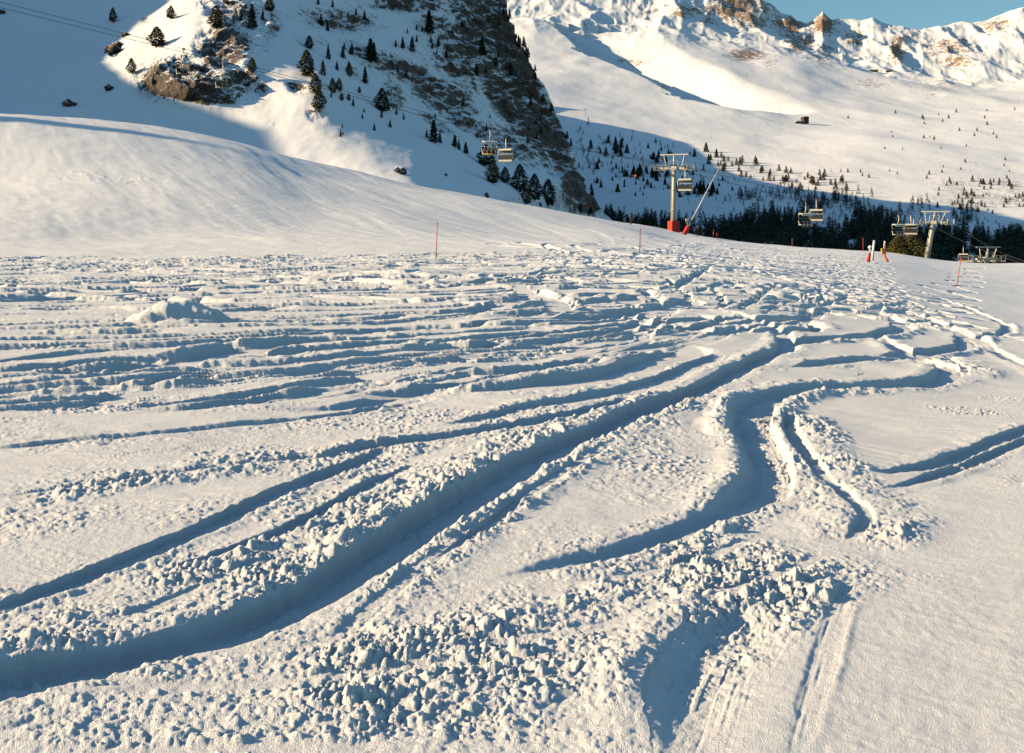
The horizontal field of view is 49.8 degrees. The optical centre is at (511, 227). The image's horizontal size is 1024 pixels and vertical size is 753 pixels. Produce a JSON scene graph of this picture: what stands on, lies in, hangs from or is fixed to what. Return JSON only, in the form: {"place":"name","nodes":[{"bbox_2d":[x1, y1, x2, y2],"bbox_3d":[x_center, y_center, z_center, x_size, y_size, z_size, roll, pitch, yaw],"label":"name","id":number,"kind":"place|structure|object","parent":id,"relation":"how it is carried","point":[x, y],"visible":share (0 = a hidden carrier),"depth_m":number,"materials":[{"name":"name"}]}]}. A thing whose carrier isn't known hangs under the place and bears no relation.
{"place":"outdoors","nodes":[
{"label":"outdoors","id":0,"kind":"place"},
{"bbox_2d":[0,0,612,220],"bbox_3d":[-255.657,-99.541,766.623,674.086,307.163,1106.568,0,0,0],"label":"mountain slope","id":1,"kind":"structure","parent":0,"point":[48,67],"depth_m":421.58,"materials":[{"name":"white snow"}]},
{"bbox_2d":[62,99,76,106],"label":"boulder","id":2,"kind":"object","parent":1,"relation":"on","point":[68,103],"visible":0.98,"depth_m":336.62,"materials":[{"name":"grey stone"}]},
{"bbox_2d":[103,84,113,90],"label":"boulder","id":3,"kind":"object","parent":1,"relation":"on","point":[108,87],"visible":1,"depth_m":350.93,"materials":[{"name":"grey stone"}]},
{"bbox_2d":[104,45,120,53],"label":"boulder","id":4,"kind":"object","parent":1,"relation":"on","point":[112,49],"visible":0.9,"depth_m":407.98,"materials":[{"name":"stone"}]},
{"bbox_2d":[109,7,117,21],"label":"pine tree","id":5,"kind":"object","parent":1,"relation":"on","point":[113,12],"visible":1,"depth_m":460.73,"materials":[{"name":"green plant"}]},
{"bbox_2d":[111,41,123,46],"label":"boulder","id":6,"kind":"object","parent":1,"relation":"on","point":[118,44],"visible":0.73,"depth_m":413.47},
{"bbox_2d":[125,58,136,73],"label":"pine tree","id":7,"kind":"object","parent":1,"relation":"on","point":[131,70],"visible":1,"depth_m":356.73,"materials":[{"name":"green plant"}]},
{"bbox_2d":[145,26,166,47],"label":"pine tree","id":8,"kind":"object","parent":1,"relation":"on","point":[156,32],"visible":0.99,"depth_m":386.57,"materials":[{"name":"green plant"}]},
{"bbox_2d":[166,5,175,18],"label":"pine tree","id":9,"kind":"object","parent":1,"relation":"on","point":[172,13],"visible":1,"depth_m":428.42,"materials":[{"name":"green plant"}]},
{"bbox_2d":[207,5,224,26],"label":"pine tree","id":10,"kind":"object","parent":1,"relation":"on","point":[218,22],"visible":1,"depth_m":388.69,"materials":[{"name":"green plant"}]},
{"bbox_2d":[246,58,257,71],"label":"pine tree","id":11,"kind":"object","parent":1,"relation":"on","point":[252,60],"visible":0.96,"depth_m":347.56,"materials":[{"name":"green plant"}]},
{"bbox_2d":[246,4,258,27],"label":"fir tree","id":12,"kind":"object","parent":1,"relation":"on","point":[251,19],"visible":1,"depth_m":410.84,"materials":[{"name":"green plant"}]},
{"bbox_2d":[263,0,275,10],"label":"pine tree","id":13,"kind":"object","parent":1,"relation":"on","point":[269,7],"visible":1,"depth_m":454.83,"materials":[{"name":"green plant"}]},
{"bbox_2d":[295,49,315,76],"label":"pine tree","id":14,"kind":"object","parent":1,"relation":"on","point":[306,68],"visible":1,"depth_m":355.82,"materials":[{"name":"green plant"}]},
{"bbox_2d":[304,35,313,48],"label":"pine tree","id":15,"kind":"object","parent":1,"relation":"on","point":[308,41],"visible":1,"depth_m":434.07,"materials":[{"name":"green plant"}]},
{"bbox_2d":[307,73,321,92],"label":"pine tree","id":16,"kind":"object","parent":1,"relation":"on","point":[314,79],"visible":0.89,"depth_m":338.17,"materials":[{"name":"green plant"}]},
{"bbox_2d":[310,88,327,108],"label":"pine tree","id":17,"kind":"object","parent":1,"relation":"on","point":[319,105],"visible":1,"depth_m":328.71,"materials":[{"name":"green plant"}]},
{"bbox_2d":[319,14,323,25],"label":"fir tree","id":18,"kind":"object","parent":1,"relation":"on","point":[321,21],"visible":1,"depth_m":496.23,"materials":[{"name":"green plant"}]},
{"bbox_2d":[319,60,326,75],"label":"fir tree","id":19,"kind":"object","parent":1,"relation":"on","point":[322,70],"visible":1,"depth_m":369.69,"materials":[{"name":"green plant"}]},
{"bbox_2d":[325,46,330,59],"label":"fir tree","id":20,"kind":"object","parent":1,"relation":"on","point":[328,56],"visible":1,"depth_m":430.33,"materials":[{"name":"green plant"}]},
{"bbox_2d":[329,78,336,92],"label":"pine tree","id":21,"kind":"object","parent":1,"relation":"on","point":[333,83],"visible":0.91,"depth_m":356.34,"materials":[{"name":"green plant"}]},
{"bbox_2d":[336,78,342,91],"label":"pine tree","id":22,"kind":"object","parent":1,"relation":"on","point":[340,85],"visible":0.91,"depth_m":369.02,"materials":[{"name":"green plant"}]},
{"bbox_2d":[340,46,345,58],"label":"fir tree","id":23,"kind":"object","parent":1,"relation":"on","point":[342,53],"visible":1,"depth_m":459.19,"materials":[{"name":"green plant"}]},
{"bbox_2d":[345,62,353,75],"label":"pine tree","id":24,"kind":"object","parent":1,"relation":"on","point":[349,69],"visible":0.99,"depth_m":431.02,"materials":[{"name":"green plant"}]},
{"bbox_2d":[361,66,367,82],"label":"fir tree","id":25,"kind":"object","parent":1,"relation":"on","point":[365,74],"visible":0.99,"depth_m":440.88,"materials":[{"name":"green plant"}]},
{"bbox_2d":[361,38,377,62],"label":"fir tree","id":26,"kind":"object","parent":1,"relation":"on","point":[370,48],"visible":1,"depth_m":485.29,"materials":[{"name":"green plant"}]},
{"bbox_2d":[372,88,391,111],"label":"pine tree","id":27,"kind":"object","parent":1,"relation":"on","point":[383,107],"visible":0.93,"depth_m":399.27,"materials":[{"name":"green plant"}]},
{"bbox_2d":[398,168,407,173],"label":"rock","id":28,"kind":"object","parent":1,"relation":"on","point":[404,170],"visible":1,"depth_m":274.12,"materials":[{"name":"stone"}]},
{"bbox_2d":[401,37,404,48],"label":"fir tree","id":29,"kind":"object","parent":1,"relation":"on","point":[402,44],"visible":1,"depth_m":535.86,"materials":[{"name":"green plant"}]},
{"bbox_2d":[409,36,415,51],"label":"fir tree","id":30,"kind":"object","parent":1,"relation":"on","point":[411,43],"visible":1,"depth_m":540.81,"materials":[{"name":"green plant"}]},
{"bbox_2d":[423,10,435,33],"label":"fir tree","id":31,"kind":"object","parent":1,"relation":"on","point":[429,23],"visible":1,"depth_m":572.84,"materials":[{"name":"green plant"}]},
{"bbox_2d":[428,120,439,142],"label":"fir tree","id":32,"kind":"object","parent":1,"relation":"on","point":[432,137],"visible":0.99,"depth_m":390.54,"materials":[{"name":"green plant"}]},
{"bbox_2d":[452,135,458,146],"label":"fir tree","id":33,"kind":"object","parent":1,"relation":"on","point":[455,142],"visible":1,"depth_m":420.26,"materials":[{"name":"green plant"}]},
{"bbox_2d":[463,142,468,153],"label":"fir tree","id":34,"kind":"object","parent":1,"relation":"on","point":[466,150],"visible":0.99,"depth_m":422.98,"materials":[{"name":"green plant"}]},
{"bbox_2d":[474,63,478,74],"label":"fir tree","id":35,"kind":"object","parent":1,"relation":"on","point":[476,71],"visible":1,"depth_m":577.59,"materials":[{"name":"green plant"}]},
{"bbox_2d":[478,36,486,54],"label":"fir tree","id":36,"kind":"object","parent":1,"relation":"on","point":[482,48],"visible":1,"depth_m":604.41,"materials":[{"name":"green plant"}]},
{"bbox_2d":[475,144,496,165],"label":"pine tree","id":37,"kind":"object","parent":1,"relation":"on","point":[483,160],"visible":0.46,"depth_m":423.85,"materials":[{"name":"green plant"}]},
{"bbox_2d":[483,159,500,182],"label":"pine tree","id":38,"kind":"object","parent":1,"relation":"on","point":[495,176],"visible":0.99,"depth_m":365.74,"materials":[{"name":"green plant"}]},
{"bbox_2d":[499,167,510,182],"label":"pine tree","id":39,"kind":"object","parent":1,"relation":"on","point":[507,179],"visible":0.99,"depth_m":400.84,"materials":[{"name":"green plant"}]},
{"bbox_2d":[508,63,512,74],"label":"fir tree","id":40,"kind":"object","parent":1,"relation":"on","point":[510,70],"visible":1,"depth_m":613.31,"materials":[{"name":"green plant"}]},
{"bbox_2d":[515,35,520,47],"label":"fir tree","id":41,"kind":"object","parent":1,"relation":"on","point":[518,43],"visible":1,"depth_m":637.80,"materials":[{"name":"green plant"}]},
{"bbox_2d":[509,164,529,191],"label":"pine tree","id":42,"kind":"object","parent":1,"relation":"on","point":[519,170],"visible":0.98,"depth_m":406.50,"materials":[{"name":"green plant"}]},
{"bbox_2d":[521,36,526,47],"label":"fir tree","id":43,"kind":"object","parent":1,"relation":"on","point":[524,44],"visible":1,"depth_m":638.09,"materials":[{"name":"green plant"}]},
{"bbox_2d":[520,187,532,203],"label":"pine tree","id":44,"kind":"object","parent":1,"relation":"on","point":[526,199],"visible":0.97,"depth_m":402.53,"materials":[{"name":"green plant"}]},
{"bbox_2d":[527,174,545,200],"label":"pine tree","id":45,"kind":"object","parent":1,"relation":"on","point":[537,195],"visible":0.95,"depth_m":430.80,"materials":[{"name":"green plant"}]},
{"bbox_2d":[542,179,556,205],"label":"pine tree","id":46,"kind":"object","parent":1,"relation":"on","point":[549,199],"visible":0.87,"depth_m":463.32,"materials":[{"name":"green plant"}]},
{"bbox_2d":[579,202,583,213],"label":"fir tree","id":47,"kind":"object","parent":1,"relation":"on","point":[580,208],"visible":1,"depth_m":568.53,"materials":[{"name":"green plant"}]},
{"bbox_2d":[0,114,1023,752],"bbox_3d":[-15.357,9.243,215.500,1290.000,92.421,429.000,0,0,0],"label":"snowfield","id":48,"kind":"structure","parent":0,"point":[300,456],"depth_m":7.65,"materials":[{"name":"white snow"}]},
{"bbox_2d":[435,222,437,258],"bbox_3d":[-3.904,0.817,57.118,0.154,2.230,0.072,0,0,0],"label":"piste pole","id":49,"kind":"object","parent":48,"relation":"on","point":[436,240],"visible":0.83,"depth_m":57.10,"materials":[{"name":"plastic"}]},
{"bbox_2d":[653,154,694,232],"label":"lift pylon","id":50,"kind":"object","parent":48,"relation":"on","point":[673,224],"visible":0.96,"depth_m":217.59,"materials":[{"name":"metal"}]},
{"bbox_2d":[1,2,1019,262],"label":"lift cable","id":51,"kind":"object","parent":50,"relation":"attached to","point":[517,134],"visible":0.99,"depth_m":200.30,"materials":[{"name":"metal"}]},
{"bbox_2d":[175,48,191,76],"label":"lift chair","id":52,"kind":"object","parent":51,"relation":"hanging from","point":[178,72],"visible":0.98,"depth_m":199.71,"materials":[{"name":"beige paint"}]},
{"bbox_2d":[482,127,497,155],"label":"lift chair","id":53,"kind":"object","parent":51,"relation":"hanging from","point":[490,142],"visible":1,"depth_m":199.77,"materials":[{"name":"metal"}]},
{"bbox_2d":[677,166,691,190],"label":"lift chair","id":54,"kind":"object","parent":51,"relation":"hanging from","point":[684,187],"visible":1,"depth_m":214.67,"materials":[{"name":"beige paint"}]},
{"bbox_2d":[798,201,812,225],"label":"lift chair","id":55,"kind":"object","parent":51,"relation":"hanging from","point":[804,222],"visible":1,"depth_m":215.01,"materials":[{"name":"beige paint"}]},
{"bbox_2d":[892,213,905,236],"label":"lift chair","id":56,"kind":"object","parent":51,"relation":"hanging from","point":[897,232],"visible":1,"depth_m":221.93,"materials":[{"name":"beige paint"}]},
{"bbox_2d":[958,245,968,261],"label":"lift chair","id":57,"kind":"object","parent":51,"relation":"hanging from","point":[964,259],"visible":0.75,"depth_m":234.73,"materials":[{"name":"beige paint"}]},
{"bbox_2d":[0,7,1022,260],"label":"lift cable","id":58,"kind":"object","parent":50,"relation":"attached to","point":[474,129],"visible":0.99,"depth_m":203.71,"materials":[{"name":"metal"}]},
{"bbox_2d":[215,61,230,90],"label":"lift chair","id":59,"kind":"object","parent":58,"relation":"hanging from","point":[221,85],"visible":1,"depth_m":197.82,"materials":[{"name":"beige paint"}]},
{"bbox_2d":[498,136,513,163],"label":"lift chair","id":60,"kind":"object","parent":58,"relation":"hanging from","point":[506,158],"visible":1,"depth_m":204.60,"materials":[{"name":"beige paint"}]},
{"bbox_2d":[809,197,823,222],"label":"lift chair","id":61,"kind":"object","parent":58,"relation":"hanging from","point":[817,218],"visible":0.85,"depth_m":221.61,"materials":[{"name":"beige paint"}]},
{"bbox_2d":[904,213,917,234],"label":"lift chair","id":62,"kind":"object","parent":58,"relation":"hanging from","point":[911,232],"visible":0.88,"depth_m":225.62,"materials":[{"name":"beige paint"}]},
{"bbox_2d":[547,154,791,185],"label":"thin cable","id":63,"kind":"object","parent":50,"relation":"attached to","point":[670,166],"visible":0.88,"depth_m":312.55,"materials":[{"name":"metal"}]},
{"bbox_2d":[682,167,719,234],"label":"snow lance","id":64,"kind":"object","parent":48,"relation":"on","point":[686,230],"visible":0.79,"depth_m":204.91,"materials":[{"name":"white metal"}]},
{"bbox_2d":[867,245,871,261],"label":"snow gun","id":65,"kind":"object","parent":48,"relation":"on","point":[869,254],"visible":0.93,"depth_m":124.58,"materials":[{"name":"metal"}]},
{"bbox_2d":[871,240,874,259],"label":"marker post","id":66,"kind":"object","parent":48,"relation":"on","point":[873,248],"visible":0.86,"depth_m":134.00,"materials":[{"name":"white plastic"}]},
{"bbox_2d":[881,241,888,261],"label":"marker post","id":67,"kind":"object","parent":48,"relation":"on","point":[883,250],"visible":0.94,"depth_m":139.42,"materials":[{"name":"orange plastic"}]},
{"bbox_2d":[886,236,911,255],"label":"bush","id":68,"kind":"object","parent":48,"relation":"on","point":[892,242],"visible":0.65,"depth_m":260.98,"materials":[{"name":"green plant"}]},
{"bbox_2d":[894,234,933,258],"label":"bush","id":69,"kind":"object","parent":48,"relation":"on","point":[907,238],"visible":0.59,"depth_m":261.05,"materials":[{"name":"green plant"}]},
{"bbox_2d":[913,211,954,258],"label":"lift pylon","id":70,"kind":"object","parent":48,"relation":"on","point":[929,241],"visible":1,"depth_m":221.40,"materials":[{"name":"metal"}]},
{"bbox_2d":[968,247,1005,262],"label":"lift pylon","id":71,"kind":"object","parent":48,"relation":"on","point":[986,259],"visible":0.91,"depth_m":215.93,"materials":[{"name":"metal"}]},
{"bbox_2d":[507,0,1023,262],"bbox_3d":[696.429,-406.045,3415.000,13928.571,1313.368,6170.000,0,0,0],"label":"mountain slope","id":72,"kind":"structure","parent":0,"point":[684,76],"depth_m":2719.66,"materials":[{"name":"white snow"}]},
{"bbox_2d":[624,144,629,152],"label":"fir tree","id":73,"kind":"object","parent":72,"relation":"on","point":[626,149],"visible":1,"depth_m":1690.66,"materials":[{"name":"green plant"}]},
{"bbox_2d":[703,142,708,151],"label":"fir tree","id":74,"kind":"object","parent":72,"relation":"on","point":[705,149],"visible":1,"depth_m":1770.97,"materials":[{"name":"green plant"}]},
{"bbox_2d":[576,117,1021,239],"bbox_3d":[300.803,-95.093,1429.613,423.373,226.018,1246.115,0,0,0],"label":"hillside copse","id":75,"kind":"object","parent":72,"relation":"on","point":[968,218],"visible":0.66,"depth_m":1285.30,"materials":[{"name":"green plant"}]},
{"bbox_2d":[794,116,808,123],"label":"chalet","id":76,"kind":"object","parent":72,"relation":"on","point":[804,119],"visible":1,"depth_m":2343.55,"materials":[{"name":"brown wood"}]},
{"bbox_2d":[600,194,1023,262],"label":"valley forest","id":77,"kind":"object","parent":72,"relation":"on","point":[765,227],"visible":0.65,"depth_m":810.75,"materials":[{"name":"green plant"}]},
{"bbox_2d":[721,66,1022,216],"bbox_3d":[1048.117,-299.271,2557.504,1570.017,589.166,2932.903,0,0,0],"label":"mountain scrub","id":78,"kind":"object","parent":72,"relation":"on","point":[912,169],"visible":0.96,"depth_m":1432.22,"materials":[{"name":"green plant"}]},
{"bbox_2d":[764,0,1023,29],"label":"sky","id":79,"kind":"structure","parent":0,"point":[912,14],"materials":[{"name":"blue"}]}
]}

